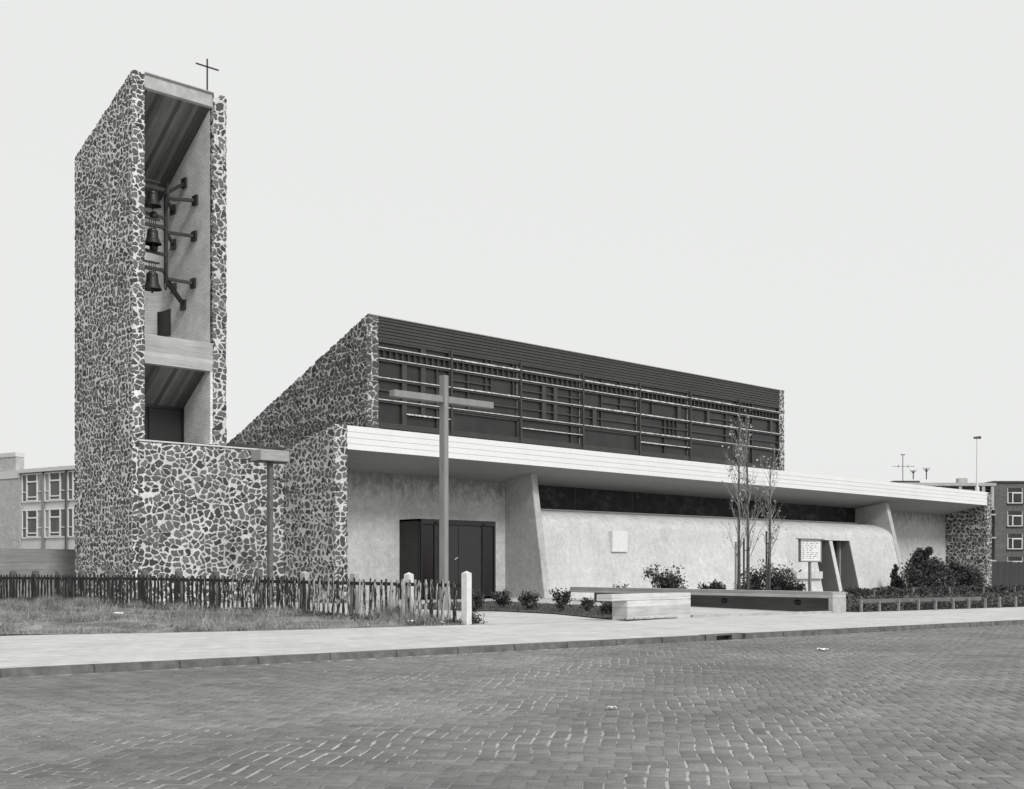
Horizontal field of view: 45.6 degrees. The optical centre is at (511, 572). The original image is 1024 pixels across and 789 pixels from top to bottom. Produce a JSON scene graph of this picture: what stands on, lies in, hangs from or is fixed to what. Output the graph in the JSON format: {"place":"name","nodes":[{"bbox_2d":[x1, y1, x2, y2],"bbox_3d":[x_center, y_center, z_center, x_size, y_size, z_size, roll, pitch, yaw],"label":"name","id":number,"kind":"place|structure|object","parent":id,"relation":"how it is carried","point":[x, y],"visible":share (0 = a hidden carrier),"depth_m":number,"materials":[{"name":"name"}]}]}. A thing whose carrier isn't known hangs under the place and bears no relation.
{"place":"outdoors","nodes":[
{"label":"outdoors","id":0,"kind":"place"},
{"bbox_2d":[0,593,480,634],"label":"field","id":1,"kind":"structure","parent":0,"point":[54,624],"depth_m":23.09,"materials":[{"name":"grey plant"}]},
{"bbox_2d":[0,548,74,598],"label":"concrete wall","id":2,"kind":"structure","parent":1,"relation":"on","point":[43,562],"depth_m":36.92,"materials":[{"name":"grey concrete"}]},
{"bbox_2d":[52,596,117,608],"bbox_3d":[-10.576,0.730,30.237,1.505,0.340,2.253,0,0,-64],"label":"grass tuft","id":3,"kind":"object","parent":1,"relation":"on","point":[84,601],"visible":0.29,"depth_m":30.10,"materials":[{"name":"plant"}]},
{"bbox_2d":[74,59,226,603],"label":"bell tower","id":4,"kind":"structure","parent":1,"relation":"on","point":[149,365],"depth_m":34.48,"materials":[{"name":"stone"}]},
{"bbox_2d":[144,216,165,247],"bbox_3d":[-10.171,-9.637,34.549,0.901,0.835,0.508,0,0,-73],"label":"church bell","id":5,"kind":"object","parent":4,"relation":"hanging from","point":[152,237],"visible":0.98,"depth_m":34.40,"materials":[{"name":"grey metal"}]},
{"bbox_2d":[144,260,167,292],"bbox_3d":[-10.153,-8.398,34.522,0.956,0.936,0.630,0,0,-43],"label":"church bell","id":6,"kind":"object","parent":4,"relation":"hanging from","point":[152,284],"visible":0.98,"depth_m":34.43,"materials":[{"name":"grey metal"}]},
{"bbox_2d":[144,178,168,209],"bbox_3d":[-10.139,-10.733,34.536,0.956,0.866,0.630,0,0,-43],"label":"church bell","id":7,"kind":"object","parent":4,"relation":"hanging from","point":[152,202],"visible":0.99,"depth_m":34.48,"materials":[{"name":"grey metal"}]},
{"bbox_2d":[144,404,183,442],"bbox_3d":[-10.325,-4.225,34.897,2.040,1.250,0.120,0,0,-43],"label":"niche door","id":8,"kind":"structure","parent":4,"relation":"in","point":[161,422],"depth_m":35.16,"materials":[{"name":"black wood"}]},
{"bbox_2d":[147,598,208,610],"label":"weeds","id":9,"kind":"object","parent":1,"relation":"on","point":[166,605],"visible":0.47,"depth_m":29.50,"materials":[{"name":"grey plant"}]},
{"bbox_2d":[0,569,471,624],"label":"picket fence","id":10,"kind":"object","parent":1,"relation":"on","point":[411,590],"visible":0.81,"depth_m":27.57,"materials":[{"name":"black wood"}]},
{"bbox_2d":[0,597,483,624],"bbox_3d":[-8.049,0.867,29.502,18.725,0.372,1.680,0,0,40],"label":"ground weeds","id":11,"kind":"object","parent":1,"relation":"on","point":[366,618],"visible":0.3,"depth_m":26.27,"materials":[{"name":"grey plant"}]},
{"bbox_2d":[352,598,422,622],"bbox_3d":[-2.507,0.740,24.821,1.526,0.519,1.642,0,0,-5],"label":"grass tuft","id":12,"kind":"object","parent":1,"relation":"on","point":[383,613],"visible":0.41,"depth_m":24.66,"materials":[{"name":"plant"}]},
{"bbox_2d":[0,607,1023,667],"bbox_3d":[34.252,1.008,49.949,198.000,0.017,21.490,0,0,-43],"label":"pavement","id":13,"kind":"structure","parent":0,"point":[40,650],"depth_m":19.21,"materials":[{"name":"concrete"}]},
{"bbox_2d":[0,452,74,548],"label":"school building","id":14,"kind":"structure","parent":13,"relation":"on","point":[37,508],"depth_m":99.02,"materials":[{"name":"paint"}]},
{"bbox_2d":[21,509,41,538],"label":"window","id":15,"kind":"structure","parent":14,"relation":"in","point":[31,520],"depth_m":99.30,"materials":[{"name":"white glass"}]},
{"bbox_2d":[21,473,41,502],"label":"window","id":16,"kind":"structure","parent":14,"relation":"in","point":[31,484],"depth_m":99.30,"materials":[{"name":"white glass"}]},
{"bbox_2d":[44,508,64,537],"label":"window","id":17,"kind":"structure","parent":14,"relation":"in","point":[54,519],"depth_m":97.68,"materials":[{"name":"white glass"}]},
{"bbox_2d":[44,471,64,501],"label":"window","id":18,"kind":"structure","parent":14,"relation":"in","point":[54,490],"depth_m":97.68,"materials":[{"name":"white glass"}]},
{"bbox_2d":[67,508,74,536],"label":"window","id":19,"kind":"structure","parent":14,"relation":"in","point":[70,511],"depth_m":96.57,"materials":[{"name":"white glass"}]},
{"bbox_2d":[67,471,74,500],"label":"window","id":20,"kind":"structure","parent":14,"relation":"in","point":[70,474],"depth_m":96.57,"materials":[{"name":"white glass"}]},
{"bbox_2d":[597,593,690,620],"bbox_3d":[2.884,0.772,26.300,0.400,0.655,3.020,0,0,41],"label":"concrete block seat","id":21,"kind":"object","parent":13,"relation":"on","point":[640,606],"visible":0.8,"depth_m":26.07,"materials":[{"name":"white concrete"}]},
{"bbox_2d":[701,633,741,640],"bbox_3d":[3.470,1.070,20.200,0.990,0.120,0.145,0,0,-43],"label":"street drain","id":22,"kind":"object","parent":13,"relation":"in","point":[722,636],"visible":0.71,"depth_m":20.26,"materials":[{"name":"stone"}]},
{"bbox_2d":[890,454,1023,561],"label":"apartment block","id":23,"kind":"structure","parent":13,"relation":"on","point":[1007,521],"depth_m":160.15,"materials":[{"name":"brick"}]},
{"bbox_2d":[1007,557,1022,561],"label":"window","id":24,"kind":"structure","parent":23,"relation":"in","point":[1014,559],"depth_m":160.15,"materials":[{"name":"white glass"}]},
{"bbox_2d":[1007,534,1023,549],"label":"window","id":25,"kind":"structure","parent":23,"relation":"in","point":[1014,541],"depth_m":160.15,"materials":[{"name":"white glass"}]},
{"bbox_2d":[1007,511,1023,526],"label":"window","id":26,"kind":"structure","parent":23,"relation":"in","point":[1014,518],"depth_m":160.15,"materials":[{"name":"white glass"}]},
{"bbox_2d":[1007,488,1023,503],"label":"window","id":27,"kind":"structure","parent":23,"relation":"in","point":[1014,495],"depth_m":160.15,"materials":[{"name":"white glass"}]},
{"bbox_2d":[0,624,1023,788],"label":"road","id":28,"kind":"structure","parent":0,"point":[667,785],"depth_m":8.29,"materials":[{"name":"grey brick"}]},
{"bbox_2d":[0,620,1023,677],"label":"kerb","id":29,"kind":"structure","parent":28,"relation":"on","point":[105,667],"depth_m":16.17,"materials":[{"name":"concrete"}]},
{"bbox_2d":[0,0,1023,482],"label":"sky","id":30,"kind":"structure","parent":0,"point":[820,203],"materials":[{"name":"white"}]},
{"bbox_2d":[416,600,673,619],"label":"planting bed","id":31,"kind":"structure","parent":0,"point":[577,611],"depth_m":30.45,"materials":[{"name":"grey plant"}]},
{"bbox_2d":[489,588,512,607],"bbox_3d":[-0.214,0.674,31.488,0.732,0.547,0.588,0,0,-43],"label":"shrub","id":32,"kind":"object","parent":31,"relation":"on","point":[501,599],"visible":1,"depth_m":31.36,"materials":[{"name":"grey plant"}]},
{"bbox_2d":[517,590,541,609],"bbox_3d":[0.409,0.696,30.398,0.636,0.537,0.614,0,0,22],"label":"shrub","id":33,"kind":"object","parent":31,"relation":"on","point":[529,601],"visible":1,"depth_m":30.32,"materials":[{"name":"grey plant"}]},
{"bbox_2d":[549,588,575,610],"bbox_3d":[1.245,0.658,29.496,0.620,0.654,0.691,0,0,-22],"label":"shrub","id":34,"kind":"object","parent":31,"relation":"on","point":[562,601],"visible":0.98,"depth_m":29.43,"materials":[{"name":"grey plant"}]},
{"bbox_2d":[579,597,596,611],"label":"shrub","id":35,"kind":"object","parent":31,"relation":"on","point":[587,603],"visible":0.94,"depth_m":29.55,"materials":[{"name":"grey plant"}]},
{"bbox_2d":[596,601,611,613],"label":"shrub","id":36,"kind":"object","parent":31,"relation":"on","point":[605,607],"visible":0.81,"depth_m":28.01,"materials":[{"name":"grey plant"}]},
{"bbox_2d":[167,592,1023,623],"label":"forecourt","id":37,"kind":"structure","parent":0,"point":[502,617],"depth_m":28.91,"materials":[{"name":"concrete"}]},
{"bbox_2d":[137,439,285,603],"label":"stone garden wall","id":38,"kind":"structure","parent":37,"relation":"on","point":[202,510],"depth_m":34.24,"materials":[{"name":"grey stone"}]},
{"bbox_2d":[251,449,288,604],"bbox_3d":[-6.461,-1.130,32.505,0.890,4.260,0.500,0,0,-43],"label":"lamp post","id":39,"kind":"object","parent":37,"relation":"on","point":[270,458],"visible":0.84,"depth_m":32.44,"materials":[{"name":"metal"}]},
{"bbox_2d":[389,375,493,609],"bbox_3d":[-1.688,-1.909,30.008,3.200,5.917,0.220,0,0,-43],"label":"cross","id":40,"kind":"object","parent":37,"relation":"on","point":[443,399],"visible":0.86,"depth_m":29.93,"materials":[{"name":"grey concrete"}]},
{"bbox_2d":[460,611,487,624],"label":"grass tuft","id":41,"kind":"object","parent":37,"relation":"on","point":[474,620],"visible":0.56,"depth_m":23.80,"materials":[{"name":"grey plant"}]},
{"bbox_2d":[472,589,485,611],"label":"shrub","id":42,"kind":"object","parent":37,"relation":"on","point":[478,602],"visible":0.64,"depth_m":29.11,"materials":[{"name":"grey plant"}]},
{"bbox_2d":[228,313,991,602],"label":"church","id":43,"kind":"structure","parent":37,"relation":"on","point":[567,469],"depth_m":42.35,"materials":[{"name":"paint"}]},
{"bbox_2d":[378,340,450,434],"bbox_3d":[-3.182,-5.974,39.453,2.987,2.791,0.194,0,0,-43],"label":"clerestory window","id":44,"kind":"structure","parent":43,"relation":"in","point":[404,367],"depth_m":39.35,"materials":[{"name":"grey glass"}]},
{"bbox_2d":[453,352,519,442],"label":"clerestory window","id":45,"kind":"structure","parent":43,"relation":"in","point":[474,377],"depth_m":41.64,"materials":[{"name":"grey glass"}]},
{"bbox_2d":[522,364,582,448],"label":"clerestory window","id":46,"kind":"structure","parent":43,"relation":"in","point":[550,397],"depth_m":43.78,"materials":[{"name":"grey glass"}]},
{"bbox_2d":[584,374,639,454],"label":"clerestory window","id":47,"kind":"structure","parent":43,"relation":"in","point":[610,414],"depth_m":45.96,"materials":[{"name":"grey glass"}]},
{"bbox_2d":[641,384,689,460],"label":"clerestory window","id":48,"kind":"structure","parent":43,"relation":"in","point":[664,421],"depth_m":48.10,"materials":[{"name":"grey glass"}]},
{"bbox_2d":[538,485,856,523],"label":"ribbon window","id":49,"kind":"structure","parent":43,"relation":"in","point":[550,497],"depth_m":47.68,"materials":[{"name":"glass"}]},
{"bbox_2d":[692,392,738,465],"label":"clerestory window","id":50,"kind":"structure","parent":43,"relation":"in","point":[711,415],"depth_m":50.30,"materials":[{"name":"grey glass"}]},
{"bbox_2d":[740,401,779,469],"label":"clerestory window","id":51,"kind":"structure","parent":43,"relation":"in","point":[764,420],"depth_m":52.56,"materials":[{"name":"grey glass"}]},
{"bbox_2d":[818,541,840,579],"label":"side door","id":52,"kind":"structure","parent":43,"relation":"in","point":[836,544],"depth_m":53.27,"materials":[{"name":"grey"}]},
{"bbox_2d":[570,587,845,612],"bbox_3d":[5.107,0.745,34.311,0.618,0.610,9.992,0,0,-38],"label":"long concrete bench","id":53,"kind":"object","parent":37,"relation":"on","point":[833,602],"visible":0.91,"depth_m":32.46,"materials":[{"name":"grey concrete"}]},
{"bbox_2d":[691,611,831,617],"bbox_3d":[5.952,0.998,28.806,4.851,0.105,0.169,0,0,-36],"label":"forecourt step","id":54,"kind":"object","parent":37,"relation":"on","point":[756,614],"visible":0.6,"depth_m":28.60,"materials":[{"name":"concrete"}]},
{"bbox_2d":[889,564,906,588],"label":"bush","id":55,"kind":"object","parent":37,"relation":"on","point":[896,579],"visible":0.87,"depth_m":53.12,"materials":[{"name":"black plant"}]},
{"bbox_2d":[857,596,1019,611],"bbox_3d":[13.654,0.886,34.607,12.147,0.431,0.128,0,0,-37],"label":"fence","id":56,"kind":"object","parent":37,"relation":"on","point":[917,600],"visible":0.83,"depth_m":32.68,"materials":[{"name":"metal"}]},
{"bbox_2d":[973,436,980,490],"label":"street lamp","id":57,"kind":"object","parent":37,"relation":"on","point":[977,487],"visible":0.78,"depth_m":74.96,"materials":[{"name":"metal"}]},
{"bbox_2d":[991,561,1023,586],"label":"board fence","id":58,"kind":"object","parent":37,"relation":"on","point":[1005,574],"visible":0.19,"depth_m":70.69,"materials":[{"name":"grey wood"}]},
{"bbox_2d":[846,596,1019,611],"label":"garden soil","id":59,"kind":"structure","parent":0,"point":[916,609],"depth_m":33.82,"materials":[{"name":"soil"}]},
{"bbox_2d":[642,563,685,588],"bbox_3d":[4.629,0.304,37.007,1.355,1.267,0.964,0,0,23],"label":"shrub","id":60,"kind":"object","parent":59,"relation":"on","point":[663,581],"visible":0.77,"depth_m":36.88,"materials":[{"name":"grey plant"}]},
{"bbox_2d":[671,575,688,588],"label":"shrub","id":61,"kind":"object","parent":59,"relation":"on","point":[681,587],"visible":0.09,"depth_m":38.17,"materials":[{"name":"grey plant"}]},
{"bbox_2d":[697,579,725,589],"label":"shrub","id":62,"kind":"object","parent":59,"relation":"on","point":[715,584],"visible":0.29,"depth_m":36.04,"materials":[{"name":"grey plant"}]},
{"bbox_2d":[735,542,737,589],"bbox_3d":[6.472,0.100,34.976,0.130,2.000,0.115,0,0,24],"label":"tree stake","id":63,"kind":"object","parent":59,"relation":"on","point":[736,566],"visible":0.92,"depth_m":34.94,"materials":[{"name":"wood"}]},
{"bbox_2d":[721,412,754,589],"bbox_3d":[6.481,-1.846,34.916,1.074,5.595,0.740,0,0,-2],"label":"young tree","id":64,"kind":"object","parent":59,"relation":"on","point":[738,496],"visible":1,"depth_m":34.92,"materials":[{"name":"grey plant"}]},
{"bbox_2d":[743,538,746,589],"bbox_3d":[6.713,0.050,35.011,0.130,2.100,0.115,0,0,24],"label":"tree stake","id":65,"kind":"object","parent":59,"relation":"on","point":[744,550],"visible":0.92,"depth_m":34.98,"materials":[{"name":"grey wood"}]},
{"bbox_2d":[733,578,763,589],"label":"shrub","id":66,"kind":"object","parent":59,"relation":"on","point":[753,587],"visible":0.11,"depth_m":35.65,"materials":[{"name":"grey plant"}]},
{"bbox_2d":[728,409,775,589],"bbox_3d":[6.849,-1.878,34.781,1.124,5.660,1.369,0,0,-19],"label":"young tree","id":67,"kind":"object","parent":59,"relation":"on","point":[747,494],"visible":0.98,"depth_m":34.96,"materials":[{"name":"grey plant"}]},
{"bbox_2d":[741,563,782,589],"bbox_3d":[7.403,0.333,36.103,1.330,1.284,1.067,0,0,14],"label":"shrub","id":68,"kind":"object","parent":59,"relation":"on","point":[753,576],"visible":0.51,"depth_m":36.00,"materials":[{"name":"grey plant"}]},
{"bbox_2d":[765,531,768,589],"bbox_3d":[7.364,-0.050,35.005,0.130,2.300,0.115,0,0,24],"label":"tree stake","id":69,"kind":"object","parent":59,"relation":"on","point":[766,576],"visible":0.92,"depth_m":34.98,"materials":[{"name":"grey wood"}]},
{"bbox_2d":[754,442,786,589],"bbox_3d":[7.461,-1.419,35.020,0.894,4.757,0.988,0,0,-1],"label":"young tree","id":70,"kind":"object","parent":59,"relation":"on","point":[770,537],"visible":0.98,"depth_m":34.95,"materials":[{"name":"grey plant"}]},
{"bbox_2d":[755,559,801,590],"bbox_3d":[7.778,0.257,35.583,1.172,1.452,1.483,0,0,-43],"label":"shrub","id":71,"kind":"object","parent":59,"relation":"on","point":[779,582],"visible":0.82,"depth_m":35.38,"materials":[{"name":"grey plant"}]},
{"bbox_2d":[786,580,807,590],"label":"shrub","id":72,"kind":"object","parent":59,"relation":"on","point":[801,587],"visible":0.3,"depth_m":35.58,"materials":[{"name":"grey plant"}]},
{"bbox_2d":[796,538,824,590],"bbox_3d":[8.830,-0.007,36.004,1.200,2.015,0.160,0,0,-40],"label":"notice board","id":73,"kind":"object","parent":59,"relation":"on","point":[809,550],"visible":1,"depth_m":35.98,"materials":[{"name":"white paper"}]},
{"bbox_2d":[899,546,959,593],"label":"bush","id":74,"kind":"object","parent":59,"relation":"on","point":[924,570],"visible":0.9,"depth_m":51.67,"materials":[{"name":"black plant"}]},
{"bbox_2d":[841,584,1023,598],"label":"hedge","id":75,"kind":"object","parent":59,"relation":"on","point":[942,590],"visible":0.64,"depth_m":44.60,"materials":[{"name":"black plant"}]},
{"bbox_2d":[846,589,1023,606],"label":"flower bed","id":76,"kind":"object","parent":59,"relation":"on","point":[1003,596],"visible":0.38,"depth_m":39.99,"materials":[{"name":"black plant"}]},
{"bbox_2d":[846,598,1023,611],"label":"ground cover","id":77,"kind":"object","parent":59,"relation":"on","point":[947,605],"visible":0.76,"depth_m":33.37,"materials":[{"name":"grey plant"}]},
{"bbox_2d":[945,560,985,587],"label":"bush","id":78,"kind":"object","parent":59,"relation":"on","point":[966,575],"visible":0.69,"depth_m":53.06,"materials":[{"name":"grey plant"}]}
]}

